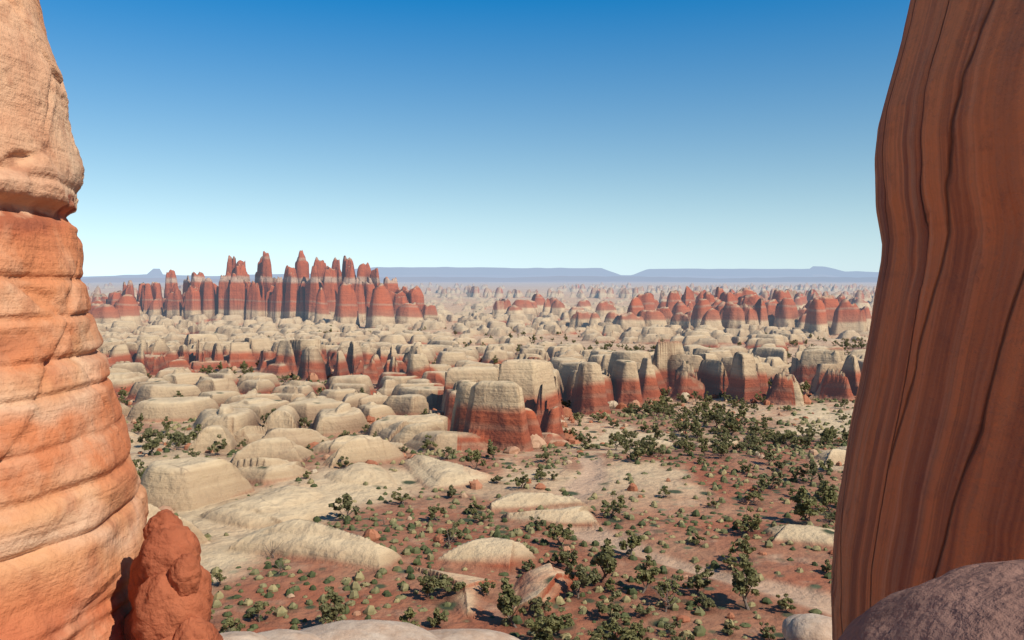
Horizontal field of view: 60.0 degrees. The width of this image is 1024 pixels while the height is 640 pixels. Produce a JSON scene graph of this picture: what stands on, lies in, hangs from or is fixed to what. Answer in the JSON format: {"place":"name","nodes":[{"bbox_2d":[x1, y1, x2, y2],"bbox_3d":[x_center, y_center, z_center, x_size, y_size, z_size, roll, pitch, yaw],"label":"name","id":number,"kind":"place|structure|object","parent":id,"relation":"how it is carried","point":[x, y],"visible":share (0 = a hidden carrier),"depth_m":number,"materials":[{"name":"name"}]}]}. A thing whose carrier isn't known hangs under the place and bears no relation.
{"place":"outdoors","nodes":[
{"label":"outdoors","id":0,"kind":"place"},
{"bbox_2d":[39,0,909,276],"label":"sky","id":1,"kind":"structure","parent":0,"point":[621,137],"materials":[{"name":"blue"}]},
{"bbox_2d":[81,276,877,282],"bbox_3d":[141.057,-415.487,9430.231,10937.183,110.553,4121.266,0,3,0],"label":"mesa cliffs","id":2,"kind":"structure","parent":0,"point":[563,279],"depth_m":8364.97,"materials":[{"name":"stone"}]},
{"bbox_2d":[81,266,878,278],"bbox_3d":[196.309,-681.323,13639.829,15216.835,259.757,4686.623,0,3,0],"label":"distant mesas","id":3,"kind":"structure","parent":0,"point":[813,271],"depth_m":12820.03,"materials":[{"name":"stone"}]},
{"bbox_2d":[85,282,876,639],"bbox_3d":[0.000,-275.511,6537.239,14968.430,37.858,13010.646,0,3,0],"label":"desert ground","id":4,"kind":"structure","parent":0,"point":[383,354],"depth_m":163.97,"materials":[{"name":"beige stone"}]},
{"bbox_2d":[133,419,143,434],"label":"juniper tree","id":5,"kind":"object","parent":4,"relation":"on","point":[137,428],"visible":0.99,"depth_m":183.19,"materials":[{"name":"green plant"}]},
{"bbox_2d":[137,428,164,442],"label":"juniper tree","id":6,"kind":"object","parent":4,"relation":"on","point":[147,433],"visible":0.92,"depth_m":152.04,"materials":[{"name":"green plant"}]},
{"bbox_2d":[142,438,161,455],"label":"juniper tree","id":7,"kind":"object","parent":4,"relation":"on","point":[152,444],"visible":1,"depth_m":139.53,"materials":[{"name":"green plant"}]},
{"bbox_2d":[165,432,188,449],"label":"juniper tree","id":8,"kind":"object","parent":4,"relation":"on","point":[177,437],"visible":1,"depth_m":146.97,"materials":[{"name":"green plant"}]},
{"bbox_2d":[189,424,201,438],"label":"juniper tree","id":9,"kind":"object","parent":4,"relation":"on","point":[193,434],"visible":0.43,"depth_m":153.09,"materials":[{"name":"green plant"}]},
{"bbox_2d":[207,434,226,454],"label":"juniper tree","id":10,"kind":"object","parent":4,"relation":"on","point":[217,448],"visible":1,"depth_m":140.22,"materials":[{"name":"green plant"}]},
{"bbox_2d":[211,569,225,585],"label":"juniper tree","id":11,"kind":"object","parent":4,"relation":"on","point":[219,577],"visible":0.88,"depth_m":80.27,"materials":[{"name":"green plant"}]},
{"bbox_2d":[219,617,245,632],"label":"juniper tree","id":12,"kind":"object","parent":4,"relation":"on","point":[230,622],"visible":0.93,"depth_m":69.17,"materials":[{"name":"green plant"}]},
{"bbox_2d":[246,601,275,621],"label":"juniper tree","id":13,"kind":"object","parent":4,"relation":"on","point":[258,606],"visible":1,"depth_m":72.50,"materials":[{"name":"green plant"}]},
{"bbox_2d":[101,250,437,321],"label":"rock spires","id":14,"kind":"object","parent":4,"relation":"on","point":[293,292],"visible":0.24,"depth_m":807.19,"materials":[{"name":"red stone"}]},
{"bbox_2d":[299,417,312,427],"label":"juniper tree","id":15,"kind":"object","parent":4,"relation":"on","point":[307,422],"visible":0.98,"depth_m":188.81,"materials":[{"name":"green plant"}]},
{"bbox_2d":[318,586,345,623],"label":"juniper tree","id":16,"kind":"object","parent":4,"relation":"on","point":[329,613],"visible":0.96,"depth_m":70.06,"materials":[{"name":"green plant"}]},
{"bbox_2d":[328,493,360,516],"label":"juniper tree","id":17,"kind":"object","parent":4,"relation":"on","point":[346,504],"visible":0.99,"depth_m":102.63,"materials":[{"name":"green plant"}]},
{"bbox_2d":[391,487,411,504],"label":"juniper tree","id":18,"kind":"object","parent":4,"relation":"on","point":[398,498],"visible":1,"depth_m":110.83,"materials":[{"name":"green plant"}]},
{"bbox_2d":[399,606,420,626],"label":"juniper tree","id":19,"kind":"object","parent":4,"relation":"on","point":[409,613],"visible":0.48,"depth_m":69.86,"materials":[{"name":"green plant"}]},
{"bbox_2d":[416,570,439,597],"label":"juniper tree","id":20,"kind":"object","parent":4,"relation":"on","point":[427,582],"visible":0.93,"depth_m":77.20,"materials":[{"name":"green plant"}]},
{"bbox_2d":[421,435,437,449],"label":"juniper tree","id":21,"kind":"object","parent":4,"relation":"on","point":[427,442],"visible":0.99,"depth_m":146.14,"materials":[{"name":"green plant"}]},
{"bbox_2d":[427,607,447,626],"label":"juniper tree","id":22,"kind":"object","parent":4,"relation":"on","point":[437,618],"visible":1,"depth_m":71.49,"materials":[{"name":"green plant"}]},
{"bbox_2d":[428,503,446,519],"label":"juniper tree","id":23,"kind":"object","parent":4,"relation":"on","point":[433,510],"visible":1,"depth_m":103.20,"materials":[{"name":"green plant"}]},
{"bbox_2d":[441,446,455,459],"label":"juniper tree","id":24,"kind":"object","parent":4,"relation":"on","point":[448,449],"visible":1,"depth_m":136.74,"materials":[{"name":"green plant"}]},
{"bbox_2d":[433,574,465,593],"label":"juniper tree","id":25,"kind":"object","parent":4,"relation":"on","point":[443,582],"visible":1,"depth_m":77.72,"materials":[{"name":"green plant"}]},
{"bbox_2d":[442,521,463,540],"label":"juniper tree","id":26,"kind":"object","parent":4,"relation":"on","point":[459,533],"visible":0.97,"depth_m":94.50,"materials":[{"name":"green plant"}]},
{"bbox_2d":[463,449,486,469],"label":"juniper tree","id":27,"kind":"object","parent":4,"relation":"on","point":[476,455],"visible":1,"depth_m":129.82,"materials":[{"name":"green plant"}]},
{"bbox_2d":[465,500,484,514],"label":"juniper tree","id":28,"kind":"object","parent":4,"relation":"on","point":[471,509],"visible":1,"depth_m":106.93,"materials":[{"name":"green plant"}]},
{"bbox_2d":[119,375,854,639],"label":"desert shrubs","id":29,"kind":"object","parent":4,"relation":"on","point":[354,587],"visible":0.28,"depth_m":99.13,"materials":[{"name":"green plant"}]},
{"bbox_2d":[478,578,495,595],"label":"juniper tree","id":30,"kind":"object","parent":4,"relation":"on","point":[485,586],"visible":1,"depth_m":78.16,"materials":[{"name":"green plant"}]},
{"bbox_2d":[125,359,855,622],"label":"rubble blocks","id":31,"kind":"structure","parent":4,"relation":"on","point":[537,441],"depth_m":152.00,"materials":[{"name":"stone"}]},
{"bbox_2d":[487,439,499,458],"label":"juniper tree","id":32,"kind":"object","parent":4,"relation":"on","point":[490,449],"visible":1,"depth_m":137.60,"materials":[{"name":"green plant"}]},
{"bbox_2d":[496,577,526,627],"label":"juniper tree","id":33,"kind":"object","parent":4,"relation":"on","point":[504,606],"visible":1,"depth_m":72.29,"materials":[{"name":"green plant"}]},
{"bbox_2d":[513,472,528,487],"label":"juniper tree","id":34,"kind":"object","parent":4,"relation":"on","point":[520,481],"visible":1,"depth_m":118.92,"materials":[{"name":"green plant"}]},
{"bbox_2d":[521,559,535,571],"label":"juniper tree","id":35,"kind":"object","parent":4,"relation":"on","point":[527,566],"visible":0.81,"depth_m":84.82,"materials":[{"name":"green plant"}]},
{"bbox_2d":[529,516,544,528],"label":"juniper tree","id":36,"kind":"object","parent":4,"relation":"on","point":[537,523],"visible":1,"depth_m":100.59,"materials":[{"name":"green plant"}]},
{"bbox_2d":[528,596,552,614],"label":"juniper tree","id":37,"kind":"object","parent":4,"relation":"on","point":[547,604],"visible":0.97,"depth_m":74.20,"materials":[{"name":"green plant"}]},
{"bbox_2d":[524,608,563,639],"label":"juniper tree","id":38,"kind":"object","parent":4,"relation":"on","point":[545,625],"visible":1,"depth_m":67.02,"materials":[{"name":"green plant"}]},
{"bbox_2d":[550,552,565,564],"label":"juniper tree","id":39,"kind":"object","parent":4,"relation":"on","point":[554,557],"visible":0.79,"depth_m":86.84,"materials":[{"name":"green plant"}]},
{"bbox_2d":[545,523,573,546],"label":"juniper tree","id":40,"kind":"object","parent":4,"relation":"on","point":[554,534],"visible":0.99,"depth_m":93.64,"materials":[{"name":"green plant"}]},
{"bbox_2d":[547,607,572,635],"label":"juniper tree","id":41,"kind":"object","parent":4,"relation":"on","point":[568,622],"visible":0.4,"depth_m":70.11,"materials":[{"name":"green plant"}]},
{"bbox_2d":[558,546,577,568],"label":"juniper tree","id":42,"kind":"object","parent":4,"relation":"on","point":[568,555],"visible":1,"depth_m":85.20,"materials":[{"name":"green plant"}]},
{"bbox_2d":[564,563,596,597],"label":"juniper tree","id":43,"kind":"object","parent":4,"relation":"on","point":[583,577],"visible":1,"depth_m":78.72,"materials":[{"name":"green plant"}]},
{"bbox_2d":[574,433,591,446],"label":"juniper tree","id":44,"kind":"object","parent":4,"relation":"on","point":[581,438],"visible":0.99,"depth_m":154.49,"materials":[{"name":"green plant"}]},
{"bbox_2d":[589,568,601,585],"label":"juniper tree","id":45,"kind":"object","parent":4,"relation":"on","point":[596,579],"visible":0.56,"depth_m":81.83,"materials":[{"name":"green plant"}]},
{"bbox_2d":[587,628,608,639],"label":"juniper tree","id":46,"kind":"object","parent":4,"relation":"on","point":[595,635],"visible":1,"depth_m":68.42,"materials":[{"name":"green plant"}]},
{"bbox_2d":[589,538,616,580],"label":"juniper tree","id":47,"kind":"object","parent":4,"relation":"on","point":[606,561],"visible":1,"depth_m":82.67,"materials":[{"name":"green plant"}]},
{"bbox_2d":[595,589,623,619],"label":"juniper tree","id":48,"kind":"object","parent":4,"relation":"on","point":[604,609],"visible":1,"depth_m":73.61,"materials":[{"name":"green plant"}]},
{"bbox_2d":[604,577,615,591],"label":"juniper tree","id":49,"kind":"object","parent":4,"relation":"on","point":[608,585],"visible":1,"depth_m":80.67,"materials":[{"name":"green plant"}]},
{"bbox_2d":[600,491,624,517],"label":"juniper tree","id":50,"kind":"object","parent":4,"relation":"on","point":[619,506],"visible":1,"depth_m":105.44,"materials":[{"name":"green plant"}]},
{"bbox_2d":[602,616,631,639],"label":"juniper tree","id":51,"kind":"object","parent":4,"relation":"on","point":[612,626],"visible":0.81,"depth_m":69.61,"materials":[{"name":"green plant"}]},
{"bbox_2d":[608,432,625,450],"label":"juniper tree","id":52,"kind":"object","parent":4,"relation":"on","point":[616,437],"visible":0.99,"depth_m":150.09,"materials":[{"name":"green plant"}]},
{"bbox_2d":[616,622,644,639],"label":"juniper tree","id":53,"kind":"object","parent":4,"relation":"on","point":[628,633],"visible":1,"depth_m":68.07,"materials":[{"name":"green plant"}]},
{"bbox_2d":[619,529,644,554],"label":"juniper tree","id":54,"kind":"object","parent":4,"relation":"on","point":[633,541],"visible":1,"depth_m":90.41,"materials":[{"name":"green plant"}]},
{"bbox_2d":[621,441,645,459],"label":"juniper tree","id":55,"kind":"object","parent":4,"relation":"on","point":[636,452],"visible":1,"depth_m":136.15,"materials":[{"name":"green plant"}]},
{"bbox_2d":[634,603,651,615],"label":"juniper tree","id":56,"kind":"object","parent":4,"relation":"on","point":[639,608],"visible":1,"depth_m":74.35,"materials":[{"name":"green plant"}]},
{"bbox_2d":[634,555,660,593],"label":"juniper tree","id":57,"kind":"object","parent":4,"relation":"on","point":[646,574],"visible":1,"depth_m":80.28,"materials":[{"name":"green plant"}]},
{"bbox_2d":[652,424,664,439],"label":"juniper tree","id":58,"kind":"object","parent":4,"relation":"on","point":[657,434],"visible":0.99,"depth_m":170.89,"materials":[{"name":"green plant"}]},
{"bbox_2d":[651,583,679,611],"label":"dead tree","id":59,"kind":"object","parent":4,"relation":"on","point":[667,602],"visible":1,"depth_m":75.66,"materials":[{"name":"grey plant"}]},
{"bbox_2d":[657,580,679,603],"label":"juniper tree","id":60,"kind":"object","parent":4,"relation":"on","point":[662,585],"visible":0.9,"depth_m":77.11,"materials":[{"name":"green plant"}]},
{"bbox_2d":[663,616,682,634],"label":"juniper tree","id":61,"kind":"object","parent":4,"relation":"on","point":[668,627],"visible":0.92,"depth_m":70.66,"materials":[{"name":"green plant"}]},
{"bbox_2d":[670,631,694,639],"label":"juniper tree","id":62,"kind":"object","parent":4,"relation":"on","point":[691,637],"visible":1,"depth_m":65.56,"materials":[{"name":"green plant"}]},
{"bbox_2d":[675,564,711,592],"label":"juniper tree","id":63,"kind":"object","parent":4,"relation":"on","point":[696,578],"visible":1,"depth_m":79.85,"materials":[{"name":"green plant"}]},
{"bbox_2d":[690,416,700,436],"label":"juniper tree","id":64,"kind":"object","parent":4,"relation":"on","point":[695,423],"visible":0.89,"depth_m":177.65,"materials":[{"name":"green plant"}]},
{"bbox_2d":[689,533,705,544],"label":"juniper tree","id":65,"kind":"object","parent":4,"relation":"on","point":[694,540],"visible":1,"depth_m":94.47,"materials":[{"name":"green plant"}]},
{"bbox_2d":[691,426,704,438],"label":"juniper tree","id":66,"kind":"object","parent":4,"relation":"on","point":[699,433],"visible":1,"depth_m":175.24,"materials":[{"name":"green plant"}]},
{"bbox_2d":[693,591,712,604],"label":"juniper tree","id":67,"kind":"object","parent":4,"relation":"on","point":[700,598],"visible":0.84,"depth_m":77.05,"materials":[{"name":"green plant"}]},
{"bbox_2d":[695,563,713,579],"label":"juniper tree","id":68,"kind":"object","parent":4,"relation":"on","point":[707,570],"visible":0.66,"depth_m":83.64,"materials":[{"name":"green plant"}]},
{"bbox_2d":[701,598,715,609],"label":"juniper tree","id":69,"kind":"object","parent":4,"relation":"on","point":[705,603],"visible":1,"depth_m":75.56,"materials":[{"name":"green plant"}]},
{"bbox_2d":[710,407,723,426],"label":"juniper tree","id":70,"kind":"object","parent":4,"relation":"on","point":[718,418],"visible":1,"depth_m":188.11,"materials":[{"name":"green plant"}]},
{"bbox_2d":[712,442,728,457],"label":"juniper tree","id":71,"kind":"object","parent":4,"relation":"on","point":[722,449],"visible":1,"depth_m":138.80,"materials":[{"name":"green plant"}]},
{"bbox_2d":[713,428,732,439],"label":"juniper tree","id":72,"kind":"object","parent":4,"relation":"on","point":[725,430],"visible":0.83,"depth_m":166.52,"materials":[{"name":"green plant"}]},
{"bbox_2d":[721,414,735,432],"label":"juniper tree","id":73,"kind":"object","parent":4,"relation":"on","point":[731,418],"visible":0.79,"depth_m":180.76,"materials":[{"name":"green plant"}]},
{"bbox_2d":[721,553,738,568],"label":"juniper tree","id":74,"kind":"object","parent":4,"relation":"on","point":[729,561],"visible":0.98,"depth_m":86.70,"materials":[{"name":"green plant"}]},
{"bbox_2d":[721,621,739,634],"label":"juniper tree","id":75,"kind":"object","parent":4,"relation":"on","point":[729,631],"visible":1,"depth_m":70.50,"materials":[{"name":"green plant"}]},
{"bbox_2d":[724,420,742,434],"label":"juniper tree","id":76,"kind":"object","parent":4,"relation":"on","point":[731,426],"visible":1,"depth_m":179.06,"materials":[{"name":"green plant"}]},
{"bbox_2d":[731,441,747,451],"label":"juniper tree","id":77,"kind":"object","parent":4,"relation":"on","point":[740,445],"visible":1,"depth_m":144.75,"materials":[{"name":"green plant"}]},
{"bbox_2d":[728,535,756,553],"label":"juniper tree","id":78,"kind":"object","parent":4,"relation":"on","point":[744,544],"visible":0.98,"depth_m":88.75,"materials":[{"name":"green plant"}]},
{"bbox_2d":[737,403,748,420],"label":"juniper tree","id":79,"kind":"object","parent":4,"relation":"on","point":[741,414],"visible":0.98,"depth_m":199.41,"materials":[{"name":"green plant"}]},
{"bbox_2d":[737,460,752,472],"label":"juniper tree","id":80,"kind":"object","parent":4,"relation":"on","point":[743,467],"visible":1,"depth_m":129.15,"materials":[{"name":"green plant"}]},
{"bbox_2d":[731,552,760,609],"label":"juniper tree","id":81,"kind":"object","parent":4,"relation":"on","point":[740,583],"visible":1,"depth_m":76.50,"materials":[{"name":"green plant"}]},
{"bbox_2d":[732,506,761,533],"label":"juniper tree","id":82,"kind":"object","parent":4,"relation":"on","point":[756,521],"visible":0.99,"depth_m":97.62,"materials":[{"name":"green plant"}]},
{"bbox_2d":[743,486,763,503],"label":"juniper tree","id":83,"kind":"object","parent":4,"relation":"on","point":[754,494],"visible":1,"depth_m":111.84,"materials":[{"name":"green plant"}]},
{"bbox_2d":[756,478,771,491],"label":"juniper tree","id":84,"kind":"object","parent":4,"relation":"on","point":[762,482],"visible":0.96,"depth_m":117.47,"materials":[{"name":"green plant"}]},
{"bbox_2d":[759,622,775,639],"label":"juniper tree","id":85,"kind":"object","parent":4,"relation":"on","point":[765,630],"visible":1,"depth_m":69.44,"materials":[{"name":"green plant"}]},
{"bbox_2d":[763,445,775,465],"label":"juniper tree","id":86,"kind":"object","parent":4,"relation":"on","point":[768,455],"visible":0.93,"depth_m":134.57,"materials":[{"name":"green plant"}]},
{"bbox_2d":[763,467,783,487],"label":"juniper tree","id":87,"kind":"object","parent":4,"relation":"on","point":[773,480],"visible":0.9,"depth_m":120.37,"materials":[{"name":"green plant"}]},
{"bbox_2d":[770,456,787,470],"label":"juniper tree","id":88,"kind":"object","parent":4,"relation":"on","point":[779,464],"visible":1,"depth_m":130.71,"materials":[{"name":"green plant"}]},
{"bbox_2d":[776,593,795,612],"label":"juniper tree","id":89,"kind":"object","parent":4,"relation":"on","point":[784,603],"visible":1,"depth_m":75.08,"materials":[{"name":"green plant"}]},
{"bbox_2d":[777,429,801,446],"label":"juniper tree","id":90,"kind":"object","parent":4,"relation":"on","point":[787,435],"visible":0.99,"depth_m":152.52,"materials":[{"name":"green plant"}]},
{"bbox_2d":[789,485,825,524],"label":"juniper tree","id":91,"kind":"object","parent":4,"relation":"on","point":[801,508],"visible":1,"depth_m":102.06,"materials":[{"name":"green plant"}]},
{"bbox_2d":[796,461,823,481],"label":"juniper tree","id":92,"kind":"object","parent":4,"relation":"on","point":[813,470],"visible":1,"depth_m":122.89,"materials":[{"name":"green plant"}]},
{"bbox_2d":[820,559,831,572],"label":"juniper tree","id":93,"kind":"object","parent":4,"relation":"on","point":[828,568],"visible":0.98,"depth_m":85.19,"materials":[{"name":"green plant"}]},
{"bbox_2d":[818,459,833,469],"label":"juniper tree","id":94,"kind":"object","parent":4,"relation":"on","point":[829,463],"visible":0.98,"depth_m":129.59,"materials":[{"name":"green plant"}]},
{"bbox_2d":[819,428,832,442],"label":"juniper tree","id":95,"kind":"object","parent":4,"relation":"on","point":[824,434],"visible":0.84,"depth_m":161.89,"materials":[{"name":"green plant"}]},
{"bbox_2d":[815,480,837,511],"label":"juniper tree","id":96,"kind":"object","parent":4,"relation":"on","point":[827,497],"visible":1,"depth_m":107.14,"materials":[{"name":"green plant"}]},
{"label":"slope rock","id":97,"kind":"object","parent":4,"relation":"on","visible":0},
{"bbox_2d":[0,0,148,639],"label":"rock tower","id":98,"kind":"structure","parent":97,"relation":"on","point":[74,511],"depth_m":9.55,"materials":[{"name":"stone"}]},
{"bbox_2d":[123,509,223,639],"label":"red rock","id":99,"kind":"object","parent":97,"relation":"on","point":[170,596],"visible":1,"depth_m":9.43,"materials":[{"name":"stone"}]},
{"bbox_2d":[220,631,268,639],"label":"boulder","id":100,"kind":"object","parent":97,"relation":"on","point":[240,635],"visible":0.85,"depth_m":35.30,"materials":[{"name":"beige stone"}]},
{"bbox_2d":[258,629,322,639],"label":"boulder","id":101,"kind":"object","parent":97,"relation":"on","point":[282,634],"visible":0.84,"depth_m":39.71,"materials":[{"name":"beige stone"}]},
{"bbox_2d":[299,619,439,639],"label":"boulder","id":102,"kind":"object","parent":97,"relation":"on","point":[371,629],"visible":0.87,"depth_m":44.27,"materials":[{"name":"beige stone"}]},
{"bbox_2d":[428,629,519,639],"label":"boulder","id":103,"kind":"object","parent":97,"relation":"on","point":[463,634],"visible":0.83,"depth_m":46.32,"materials":[{"name":"beige stone"}]},
{"bbox_2d":[782,614,800,639],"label":"boulder","id":104,"kind":"object","parent":97,"relation":"on","point":[786,621],"visible":0.16,"depth_m":42.45,"materials":[{"name":"beige stone"}]},
{"bbox_2d":[786,613,831,639],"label":"boulder","id":105,"kind":"object","parent":97,"relation":"on","point":[810,626],"visible":0.84,"depth_m":37.86,"materials":[{"name":"beige stone"}]},
{"bbox_2d":[831,0,1023,639],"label":"rock wall","id":106,"kind":"structure","parent":97,"relation":"on","point":[932,484],"depth_m":13.15,"materials":[{"name":"stone"}]},
{"bbox_2d":[838,559,1023,639],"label":"boulder","id":107,"kind":"object","parent":97,"relation":"on","point":[982,601],"visible":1,"depth_m":3.88,"materials":[{"name":"stone"}]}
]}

